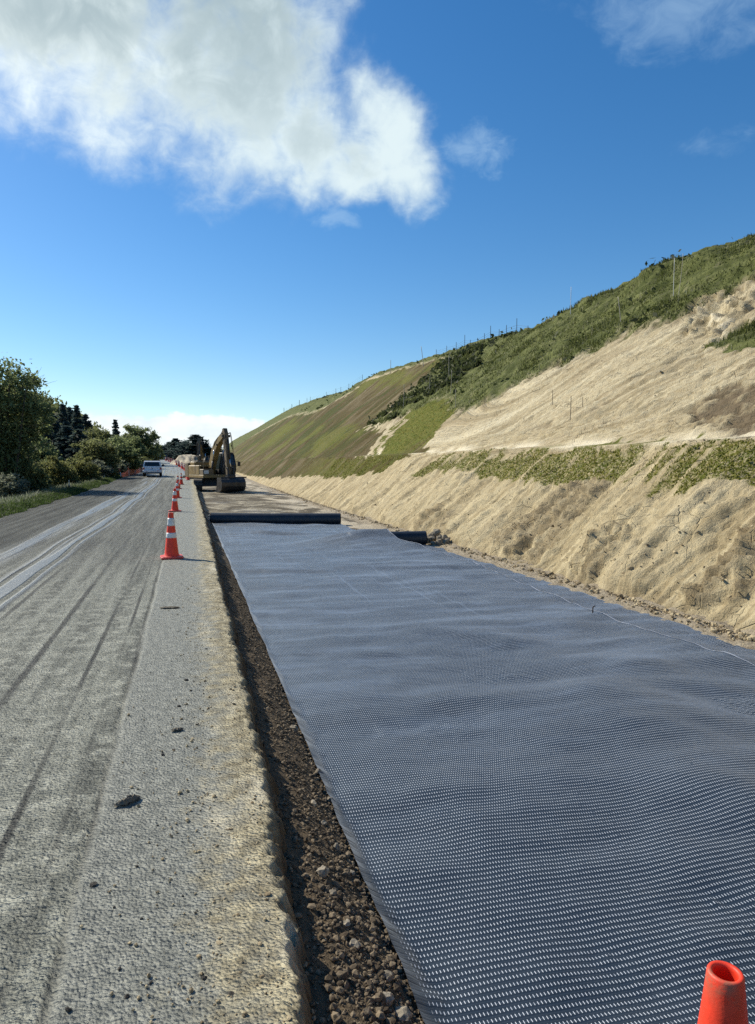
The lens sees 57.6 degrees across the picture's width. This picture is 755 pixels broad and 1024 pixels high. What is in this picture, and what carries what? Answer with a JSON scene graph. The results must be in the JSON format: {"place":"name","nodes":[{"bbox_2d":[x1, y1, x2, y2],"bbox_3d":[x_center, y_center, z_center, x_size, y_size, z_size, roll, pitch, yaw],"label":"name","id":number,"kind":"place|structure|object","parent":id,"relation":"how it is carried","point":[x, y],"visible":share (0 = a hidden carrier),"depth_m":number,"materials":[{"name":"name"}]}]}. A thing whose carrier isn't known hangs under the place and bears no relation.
{"place":"outdoors","nodes":[
{"label":"outdoors","id":0,"kind":"place"},
{"bbox_2d":[0,460,315,1023],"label":"road","id":1,"kind":"structure","parent":0,"point":[91,581],"depth_m":3.75,"materials":[{"name":"grey asphalt"}]},
{"bbox_2d":[114,794,140,806],"bbox_3d":[-1.290,1.482,3.544,0.044,0.038,0.140,3,5,38],"label":"rock","id":2,"kind":"object","parent":1,"relation":"on","point":[128,799],"visible":1,"depth_m":3.53,"materials":[{"name":"grey stone"}]},
{"bbox_2d":[119,467,141,476],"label":"safety fence","id":3,"kind":"object","parent":1,"relation":"on","point":[131,472],"visible":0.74,"depth_m":69.89,"materials":[{"name":"orange plastic"}]},
{"bbox_2d":[141,457,163,475],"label":"white wagon","id":4,"kind":"object","parent":1,"relation":"on","point":[152,467],"visible":1,"depth_m":65.69,"materials":[{"name":"paint"}]},
{"bbox_2d":[151,439,165,460],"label":"tree","id":5,"kind":"object","parent":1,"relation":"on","point":[159,449],"visible":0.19,"depth_m":119.42,"materials":[{"name":"green plant"}]},
{"bbox_2d":[160,606,179,607],"bbox_3d":[-2.528,1.156,8.352,0.240,0.021,0.079,0,4,-5],"label":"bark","id":6,"kind":"object","parent":1,"relation":"on","point":[170,607],"visible":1,"depth_m":8.34,"materials":[{"name":"brown wood"}]},
{"bbox_2d":[160,512,183,559],"bbox_3d":[-3.846,0.434,12.797,0.400,0.848,0.400,-2,4,-21],"label":"traffic cone","id":7,"kind":"object","parent":1,"relation":"on","point":[171,549],"visible":1,"depth_m":12.72,"materials":[{"name":"orange plastic"}]},
{"bbox_2d":[169,488,180,511],"bbox_3d":[-7.516,-0.448,25.445,0.400,0.848,0.400,1,4,2],"label":"traffic cone","id":8,"kind":"object","parent":1,"relation":"on","point":[174,508],"visible":1,"depth_m":25.37,"materials":[{"name":"orange plastic"}]},
{"bbox_2d":[171,727,182,731],"bbox_3d":[-1.316,1.424,4.505,0.080,0.021,0.040,-2,4,-25],"label":"bark","id":9,"kind":"object","parent":1,"relation":"on","point":[177,729],"visible":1,"depth_m":4.50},
{"bbox_2d":[172,481,181,497],"bbox_3d":[-10.175,-1.141,34.847,0.400,0.848,0.400,1,4,0],"label":"traffic cone","id":10,"kind":"object","parent":1,"relation":"on","point":[177,490],"visible":0.74,"depth_m":34.77,"materials":[{"name":"orange plastic"}]},
{"bbox_2d":[180,473,183,484],"bbox_3d":[-14.703,-2.485,51.388,0.400,0.848,0.400,-1,5,-18],"label":"traffic cone","id":11,"kind":"object","parent":1,"relation":"on","point":[181,481],"visible":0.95,"depth_m":51.31,"materials":[{"name":"orange plastic"}]},
{"bbox_2d":[182,438,209,479],"bbox_3d":[-16.687,-4.785,65.117,3.354,4.351,6.540,0,4,-2],"label":"excavator","id":12,"kind":"object","parent":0,"point":[200,448],"visible":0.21,"depth_m":62.97,"materials":[{"name":"black metal"}]},
{"bbox_2d":[219,564,424,1023],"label":"gravel","id":13,"kind":"structure","parent":0,"point":[391,961],"depth_m":3.11,"materials":[{"name":"brown gravel"}]},
{"bbox_2d":[383,992,394,1005],"bbox_3d":[0.035,1.833,2.582,0.053,0.046,0.048,-2,4,-26],"label":"stone","id":14,"kind":"object","parent":13,"relation":"on","point":[390,998],"visible":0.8,"depth_m":2.57,"materials":[{"name":"grey stone"}]},
{"bbox_2d":[0,0,754,447],"label":"sky","id":15,"kind":"structure","parent":0,"point":[216,215],"materials":[{"name":"blue"}]},
{"bbox_2d":[198,474,754,1023],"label":"excavated ground","id":16,"kind":"structure","parent":0,"point":[256,498],"depth_m":5.07,"materials":[{"name":"brown soil"}]},
{"bbox_2d":[166,438,180,450],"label":"cypress tree","id":17,"kind":"object","parent":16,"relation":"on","point":[174,441],"visible":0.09,"depth_m":233.79,"materials":[{"name":"green plant"}]},
{"bbox_2d":[167,448,189,459],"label":"tree","id":18,"kind":"object","parent":16,"relation":"on","point":[173,455],"visible":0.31,"depth_m":220.28,"materials":[{"name":"green plant"}]},
{"bbox_2d":[167,441,190,453],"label":"tree","id":19,"kind":"object","parent":16,"relation":"on","point":[180,445],"visible":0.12,"depth_m":224.50,"materials":[{"name":"green plant"}]},
{"bbox_2d":[170,454,204,464],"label":"soil heap","id":20,"kind":"object","parent":16,"relation":"on","point":[183,459],"visible":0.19,"depth_m":114.21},
{"bbox_2d":[171,434,211,460],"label":"cypress tree","id":21,"kind":"object","parent":16,"relation":"on","point":[191,448],"visible":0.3,"depth_m":223.34,"materials":[{"name":"green plant"}]},
{"bbox_2d":[185,428,246,491],"bbox_3d":[-12.486,-3.963,52.729,3.659,4.746,7.135,-2,4,-27],"label":"excavator","id":22,"kind":"object","parent":16,"relation":"on","point":[218,469],"visible":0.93,"depth_m":51.85,"materials":[{"name":"metal"}]},
{"bbox_2d":[208,513,340,523],"bbox_3d":[-3.784,0.250,25.096,4.890,0.476,0.498,0,4,-6],"label":"geogrid roll","id":23,"kind":"object","parent":16,"relation":"on","point":[307,518],"visible":0.9,"depth_m":24.97,"materials":[{"name":"black plastic"}]},
{"bbox_2d":[290,725,297,731],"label":"stone","id":24,"kind":"object","parent":16,"relation":"on","point":[295,727],"visible":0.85,"depth_m":5.33,"materials":[{"name":"beige stone"}]},
{"bbox_2d":[311,799,316,806],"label":"stone","id":25,"kind":"object","parent":16,"relation":"on","point":[314,803],"visible":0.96,"depth_m":4.06,"materials":[{"name":"beige stone"}]},
{"bbox_2d":[316,865,328,877],"bbox_3d":[-0.264,1.720,3.273,0.055,0.057,0.065,1,4,17],"label":"stone","id":26,"kind":"object","parent":16,"relation":"on","point":[322,871],"visible":0.97,"depth_m":3.25,"materials":[{"name":"beige stone"}]},
{"bbox_2d":[329,889,336,895],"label":"stone","id":27,"kind":"object","parent":16,"relation":"on","point":[333,892],"visible":0.96,"depth_m":3.13,"materials":[{"name":"beige stone"}]},
{"bbox_2d":[333,842,339,851],"bbox_3d":[-0.221,1.786,3.654,0.043,0.049,0.038,2,4,25],"label":"stone","id":28,"kind":"object","parent":16,"relation":"on","point":[336,846],"visible":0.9,"depth_m":3.64,"materials":[{"name":"grey stone"}]},
{"bbox_2d":[343,919,350,926],"bbox_3d":[-0.132,1.767,2.947,0.036,0.027,0.041,-1,4,-15],"label":"stone","id":29,"kind":"object","parent":16,"relation":"on","point":[346,923],"visible":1,"depth_m":2.94,"materials":[{"name":"grey stone"}]},
{"bbox_2d":[349,938,361,949],"bbox_3d":[-0.094,1.778,2.823,0.056,0.036,0.054,2,5,31],"label":"stone","id":30,"kind":"object","parent":16,"relation":"on","point":[354,942],"visible":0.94,"depth_m":2.81,"materials":[{"name":"grey stone"}]},
{"bbox_2d":[383,970,393,982],"bbox_3d":[0.041,1.854,2.740,0.047,0.048,0.046,-1,4,-15],"label":"stone","id":31,"kind":"object","parent":16,"relation":"on","point":[388,975],"visible":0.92,"depth_m":2.73,"materials":[{"name":"grey stone"}]},
{"bbox_2d":[395,1006,411,1020],"bbox_3d":[0.095,1.863,2.548,0.068,0.040,0.072,-1,4,-15],"label":"stone","id":32,"kind":"object","parent":16,"relation":"on","point":[403,1013],"visible":0.93,"depth_m":2.54,"materials":[{"name":"grey stone"}]},
{"bbox_2d":[390,531,427,544],"bbox_3d":[0.388,0.727,18.958,1.963,0.414,0.397,-1,4,-11],"label":"geogrid roll","id":33,"kind":"object","parent":16,"relation":"on","point":[420,537],"visible":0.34,"depth_m":18.92,"materials":[{"name":"black plastic"}]},
{"bbox_2d":[80,487,754,1023],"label":"soil crumbs","id":34,"kind":"object","parent":16,"relation":"on","point":[668,611],"visible":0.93,"depth_m":6.85,"materials":[{"name":"brown soil"}]},
{"bbox_2d":[436,539,442,544],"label":"rock","id":35,"kind":"object","parent":16,"relation":"on","point":[439,542],"visible":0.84,"depth_m":18.94,"materials":[{"name":"grey stone"}]},
{"bbox_2d":[212,522,754,1023],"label":"geogrid mat","id":36,"kind":"object","parent":16,"relation":"on","point":[544,806],"visible":1,"depth_m":4.75,"materials":[{"name":"grey plastic"}]},
{"bbox_2d":[697,960,748,1023],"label":"traffic cone","id":37,"kind":"object","parent":36,"relation":"on","point":[723,1000],"visible":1,"depth_m":1.81,"materials":[{"name":"orange plastic"}]},
{"bbox_2d":[423,544,754,664],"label":"geogrid mat","id":38,"kind":"object","parent":16,"relation":"on","point":[617,612],"visible":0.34,"depth_m":10.09,"materials":[{"name":"grey plastic"}]},
{"bbox_2d":[222,236,754,629],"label":"hill","id":39,"kind":"structure","parent":0,"point":[298,450],"depth_m":21.02,"materials":[{"name":"soil"}]},
{"bbox_2d":[436,325,525,354],"bbox_3d":[7.543,-13.423,55.154,0.335,2.952,22.326,-1,4,-10],"label":"post fence","id":40,"kind":"object","parent":39,"relation":"on","point":[484,337],"visible":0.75,"depth_m":52.27,"materials":[{"name":"wood"}]},
{"bbox_2d":[305,238,748,424],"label":"hill scrub","id":41,"kind":"object","parent":39,"relation":"on","point":[445,365],"visible":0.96,"depth_m":48.15,"materials":[{"name":"green plant"}]},
{"bbox_2d":[324,402,754,496],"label":"seedling grass","id":42,"kind":"structure","parent":39,"relation":"on","point":[668,459],"depth_m":17.32,"materials":[{"name":"green plant"}]},
{"bbox_2d":[339,325,754,623],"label":"slope clods","id":43,"kind":"object","parent":39,"relation":"on","point":[631,567],"visible":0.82,"depth_m":12.52,"materials":[{"name":"beige soil"}]},
{"bbox_2d":[367,233,754,426],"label":"hill grass","id":44,"kind":"structure","parent":39,"relation":"on","point":[612,325],"depth_m":30.96,"materials":[{"name":"green plant"}]},
{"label":"verge","id":45,"kind":"structure","parent":0,"visible":0},
{"bbox_2d":[0,472,31,497],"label":"bush","id":46,"kind":"object","parent":45,"relation":"on","point":[13,486],"visible":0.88,"depth_m":37.74,"materials":[{"name":"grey plant"}]},
{"bbox_2d":[0,356,65,493],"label":"tree","id":47,"kind":"object","parent":45,"relation":"on","point":[17,438],"visible":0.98,"depth_m":42.61,"materials":[{"name":"green plant"}]},
{"bbox_2d":[12,458,53,491],"bbox_3d":[-22.238,-2.035,43.945,2.909,2.888,2.565,1,4,7],"label":"bush","id":48,"kind":"object","parent":45,"relation":"on","point":[43,477],"visible":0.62,"depth_m":43.61,"materials":[{"name":"green plant"}]},
{"bbox_2d":[32,459,53,485],"bbox_3d":[-26.412,-2.829,54.948,3.077,2.892,2.713,-2,4,-22],"label":"bush","id":49,"kind":"object","parent":45,"relation":"on","point":[44,460],"visible":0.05,"depth_m":54.36,"materials":[{"name":"green plant"}]},
{"bbox_2d":[26,421,62,465],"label":"tree","id":50,"kind":"object","parent":45,"relation":"on","point":[53,452],"visible":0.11,"depth_m":65.08,"materials":[{"name":"green plant"}]},
{"bbox_2d":[41,426,57,457],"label":"pine tree","id":51,"kind":"object","parent":45,"relation":"on","point":[49,435],"visible":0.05,"depth_m":83.49,"materials":[{"name":"green plant"}]},
{"bbox_2d":[50,415,60,457],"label":"pine tree","id":52,"kind":"object","parent":45,"relation":"on","point":[56,427],"visible":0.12,"depth_m":87.08,"materials":[{"name":"green plant"}]},
{"bbox_2d":[0,383,111,437],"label":"woods","id":53,"kind":"object","parent":45,"relation":"on","point":[50,400],"visible":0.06,"depth_m":207.81,"materials":[{"name":"green plant"}]},
{"bbox_2d":[40,455,80,485],"bbox_3d":[-24.036,-2.836,51.818,2.847,2.946,2.701,-2,5,-30],"label":"bush","id":54,"kind":"object","parent":45,"relation":"on","point":[62,471],"visible":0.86,"depth_m":51.36,"materials":[{"name":"green plant"}]},
{"bbox_2d":[52,425,74,460],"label":"pine tree","id":55,"kind":"object","parent":45,"relation":"on","point":[62,440],"visible":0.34,"depth_m":81.06,"materials":[{"name":"green plant"}]},
{"bbox_2d":[57,404,69,435],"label":"pine tree","id":56,"kind":"object","parent":45,"relation":"on","point":[63,415],"visible":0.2,"depth_m":91.05,"materials":[{"name":"green plant"}]},
{"bbox_2d":[0,473,127,517],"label":"verge grass","id":57,"kind":"structure","parent":45,"relation":"on","point":[32,499],"depth_m":34.65,"materials":[{"name":"green plant"}]},
{"bbox_2d":[66,407,78,431],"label":"pine tree","id":58,"kind":"object","parent":45,"relation":"on","point":[69,410],"visible":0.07,"depth_m":93.97,"materials":[{"name":"green plant"}]},
{"bbox_2d":[66,458,78,465],"bbox_3d":[-26.705,-3.351,59.882,3.509,2.695,3.094,-3,5,-37],"label":"bush","id":59,"kind":"object","parent":45,"relation":"on","point":[71,462],"visible":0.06,"depth_m":59.78,"materials":[{"name":"green plant"}]},
{"bbox_2d":[64,429,86,461],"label":"pine tree","id":60,"kind":"object","parent":45,"relation":"on","point":[77,436],"visible":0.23,"depth_m":79.21,"materials":[{"name":"green plant"}]},
{"bbox_2d":[69,405,85,432],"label":"pine tree","id":61,"kind":"object","parent":45,"relation":"on","point":[76,416],"visible":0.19,"depth_m":89.13,"materials":[{"name":"green plant"}]},
{"bbox_2d":[69,456,102,480],"bbox_3d":[-23.828,-3.216,55.798,3.047,2.680,3.212,-3,5,-38],"label":"bush","id":62,"kind":"object","parent":45,"relation":"on","point":[86,470],"visible":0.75,"depth_m":55.38,"materials":[{"name":"green plant"}]},
{"bbox_2d":[80,413,92,433],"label":"pine tree","id":63,"kind":"object","parent":45,"relation":"on","point":[88,423],"visible":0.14,"depth_m":93.15,"materials":[{"name":"green plant"}]},
{"bbox_2d":[73,427,112,444],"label":"tree","id":64,"kind":"object","parent":45,"relation":"on","point":[94,433],"visible":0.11,"depth_m":85.25,"materials":[{"name":"green plant"}]},
{"bbox_2d":[64,436,122,475],"bbox_3d":[-26.353,-4.874,63.774,4.840,4.402,5.179,0,4,-7],"label":"tree","id":65,"kind":"object","parent":45,"relation":"on","point":[94,448],"visible":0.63,"depth_m":63.19,"materials":[{"name":"green plant"}]},
{"bbox_2d":[89,459,114,476],"bbox_3d":[-24.884,-3.584,60.986,3.485,2.329,2.924,3,5,37],"label":"bush","id":66,"kind":"object","parent":45,"relation":"on","point":[105,470],"visible":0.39,"depth_m":60.65,"materials":[{"name":"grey plant"}]},
{"bbox_2d":[112,419,120,436],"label":"pine tree","id":67,"kind":"object","parent":45,"relation":"on","point":[116,431],"visible":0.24,"depth_m":103.18,"materials":[{"name":"green plant"}]},
{"bbox_2d":[108,434,124,445],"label":"tree","id":68,"kind":"object","parent":45,"relation":"on","point":[114,437],"visible":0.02,"depth_m":94.99,"materials":[{"name":"green plant"}]},
{"bbox_2d":[115,460,129,473],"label":"bush","id":69,"kind":"object","parent":45,"relation":"on","point":[122,467],"visible":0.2,"depth_m":67.90,"materials":[{"name":"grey plant"}]},
{"bbox_2d":[106,436,143,469],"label":"tree","id":70,"kind":"object","parent":45,"relation":"on","point":[125,455],"visible":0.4,"depth_m":71.16,"materials":[{"name":"green plant"}]},
{"bbox_2d":[120,459,138,470],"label":"bush","id":71,"kind":"object","parent":45,"relation":"on","point":[128,460],"visible":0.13,"depth_m":71.58,"materials":[{"name":"green plant"}]},
{"bbox_2d":[118,436,148,456],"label":"tree","id":72,"kind":"object","parent":45,"relation":"on","point":[134,440],"visible":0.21,"depth_m":91.44,"materials":[{"name":"green plant"}]},
{"bbox_2d":[122,423,161,458],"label":"tree","id":73,"kind":"object","parent":45,"relation":"on","point":[148,440],"visible":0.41,"depth_m":104.98,"materials":[{"name":"green plant"}]},
{"bbox_2d":[138,457,151,469],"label":"bush","id":74,"kind":"object","parent":45,"relation":"on","point":[145,459],"visible":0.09,"depth_m":81.91,"materials":[{"name":"green plant"}]},
{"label":"rock","id":75,"kind":"object","parent":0,"visible":0},
{"bbox_2d":[433,529,440,534],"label":"rock","id":76,"kind":"object","parent":75,"relation":"on","point":[438,531],"visible":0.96,"depth_m":19.46,"materials":[{"name":"grey stone"}]}
]}

